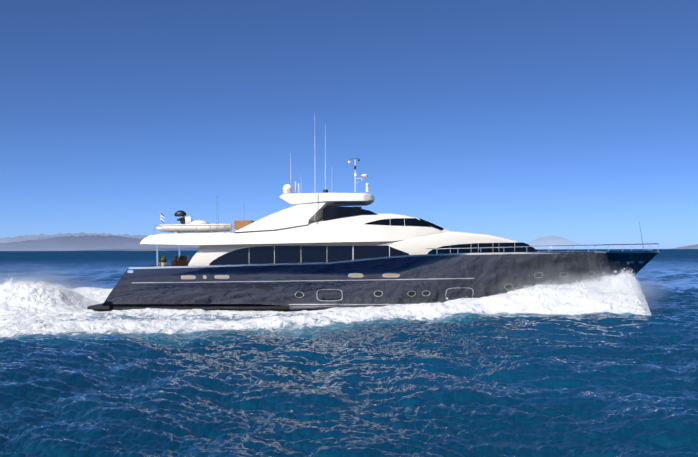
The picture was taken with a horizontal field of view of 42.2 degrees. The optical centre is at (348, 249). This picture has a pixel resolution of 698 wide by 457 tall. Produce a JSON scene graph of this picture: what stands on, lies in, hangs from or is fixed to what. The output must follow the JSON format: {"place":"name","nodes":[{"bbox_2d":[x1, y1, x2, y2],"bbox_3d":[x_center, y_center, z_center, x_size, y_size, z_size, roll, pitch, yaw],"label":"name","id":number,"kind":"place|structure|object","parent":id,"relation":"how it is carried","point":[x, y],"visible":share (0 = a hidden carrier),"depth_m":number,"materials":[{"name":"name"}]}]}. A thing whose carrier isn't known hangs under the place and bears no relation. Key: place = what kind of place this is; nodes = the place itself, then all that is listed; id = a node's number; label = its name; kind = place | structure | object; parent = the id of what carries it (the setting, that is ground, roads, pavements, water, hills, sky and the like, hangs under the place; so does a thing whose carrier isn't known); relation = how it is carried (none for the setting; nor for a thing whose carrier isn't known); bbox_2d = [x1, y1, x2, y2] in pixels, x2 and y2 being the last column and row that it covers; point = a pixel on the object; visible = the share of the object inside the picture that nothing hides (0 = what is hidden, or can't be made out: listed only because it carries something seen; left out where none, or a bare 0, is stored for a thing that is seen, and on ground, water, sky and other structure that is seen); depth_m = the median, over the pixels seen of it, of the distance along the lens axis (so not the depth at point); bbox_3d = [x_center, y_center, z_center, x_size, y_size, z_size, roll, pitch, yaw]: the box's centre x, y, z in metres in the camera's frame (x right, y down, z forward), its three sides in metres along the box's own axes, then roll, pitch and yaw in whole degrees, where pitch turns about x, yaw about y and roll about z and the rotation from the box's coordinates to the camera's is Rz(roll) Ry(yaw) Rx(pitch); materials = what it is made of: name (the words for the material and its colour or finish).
{"place":"outdoors","nodes":[
{"label":"outdoors","id":0,"kind":"place"},
{"bbox_2d":[0,232,146,242],"bbox_3d":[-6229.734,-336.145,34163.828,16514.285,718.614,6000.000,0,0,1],"label":"mountains","id":1,"kind":"structure","parent":0,"point":[41,236],"depth_m":33759.96,"materials":[{"name":"grey stone"}]},
{"bbox_2d":[0,235,200,250],"bbox_3d":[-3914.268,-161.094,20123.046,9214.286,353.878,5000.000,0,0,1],"label":"mountains","id":2,"kind":"structure","parent":0,"point":[93,243],"depth_m":18571.35,"materials":[{"name":"grey stone"}]},
{"bbox_2d":[132,248,166,250],"bbox_3d":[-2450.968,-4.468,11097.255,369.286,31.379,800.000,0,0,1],"label":"islet","id":3,"kind":"object","parent":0,"point":[149,249],"visible":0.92,"depth_m":10893.99,"materials":[{"name":"grey stone"}]},
{"bbox_2d":[0,249,697,456],"bbox_3d":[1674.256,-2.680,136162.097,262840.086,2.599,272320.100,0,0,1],"label":"sea","id":4,"kind":"structure","parent":0,"point":[510,374],"depth_m":25.58,"materials":[{"name":"liquid"}]},
{"bbox_2d":[0,268,649,313],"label":"spray droplets","id":5,"kind":"object","parent":4,"relation":"on","point":[635,299],"depth_m":50.22,"materials":[{"name":"white liquid"}]},
{"bbox_2d":[102,251,659,311],"bbox_3d":[1.737,2.305,54.583,33.820,4.330,7.360,0,0,1],"label":"yacht hull","id":6,"kind":"object","parent":4,"relation":"on","point":[484,271],"visible":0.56,"depth_m":51.41,"materials":[{"name":"blue paint"}]},
{"bbox_2d":[87,303,289,310],"bbox_3d":[-9.132,3.342,54.765,11.557,0.285,6.200,0,0,1],"label":"hull bottom","id":7,"kind":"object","parent":6,"relation":"attached to","point":[98,307],"depth_m":51.86,"materials":[{"name":"paint"}]},
{"bbox_2d":[188,231,538,265],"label":"deck house","id":8,"kind":"structure","parent":6,"relation":"on","point":[410,246],"depth_m":51.88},
{"bbox_2d":[140,213,448,244],"bbox_3d":[-2.811,-1.208,54.659,18.243,1.837,6.600,0,0,1],"label":"upper deck superstructure","id":9,"kind":"object","parent":8,"relation":"on","point":[354,228],"visible":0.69,"depth_m":51.52,"materials":[{"name":"beige paint"}]},
{"bbox_2d":[235,201,335,231],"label":"hard top arches","id":10,"kind":"structure","parent":9,"relation":"on","point":[299,215],"depth_m":51.57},
{"bbox_2d":[279,193,374,205],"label":"hardtop roof","id":11,"kind":"structure","parent":10,"relation":"on","point":[349,199],"depth_m":51.65,"materials":[{"name":"beige paint"}]},
{"bbox_2d":[323,206,376,220],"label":"window","id":12,"kind":"structure","parent":9,"relation":"on","point":[331,212],"depth_m":51.70,"materials":[{"name":"black glass"}]},
{"bbox_2d":[419,218,443,230],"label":"window","id":13,"kind":"structure","parent":9,"relation":"attached to","point":[431,224],"depth_m":52.33,"materials":[{"name":"black glass"}]},
{"bbox_2d":[200,241,392,248],"bbox_3d":[-3.028,-0.255,51.814,11.069,0.424,0.040,0,0,1],"label":"overhang","id":14,"kind":"object","parent":8,"relation":"attached to","point":[299,244],"visible":1,"depth_m":51.83,"materials":[{"name":"beige paint"}]},
{"bbox_2d":[209,218,537,264],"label":"windows","id":15,"kind":"structure","parent":8,"relation":"attached to","point":[280,254],"depth_m":51.79,"materials":[{"name":"black glass"}]},
{"bbox_2d":[128,251,657,306],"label":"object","id":16,"kind":"object","parent":6,"relation":"on","point":[376,293],"visible":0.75,"depth_m":51.20,"materials":[{"name":"silver metal"}]},
{"bbox_2d":[154,156,657,266],"bbox_3d":[3.452,-3.378,54.554,30.229,8.995,7.147,0,0,1],"label":"deck equipment","id":17,"kind":"object","parent":6,"relation":"on","point":[187,225],"visible":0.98,"depth_m":53.95,"materials":[{"name":"silver metal"}]},
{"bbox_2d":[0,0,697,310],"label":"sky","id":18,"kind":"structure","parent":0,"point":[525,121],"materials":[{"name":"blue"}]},
{"bbox_2d":[527,235,595,248],"bbox_3d":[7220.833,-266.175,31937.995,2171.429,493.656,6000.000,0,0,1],"label":"mountain","id":19,"kind":"structure","parent":0,"point":[553,239],"depth_m":30970.86,"materials":[{"name":"grey stone"}]},
{"bbox_2d":[671,244,697,248],"bbox_3d":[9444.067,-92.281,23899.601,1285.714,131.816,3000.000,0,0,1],"label":"cape","id":20,"kind":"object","parent":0,"point":[690,247],"depth_m":23810.94,"materials":[{"name":"grey stone"}]}
]}

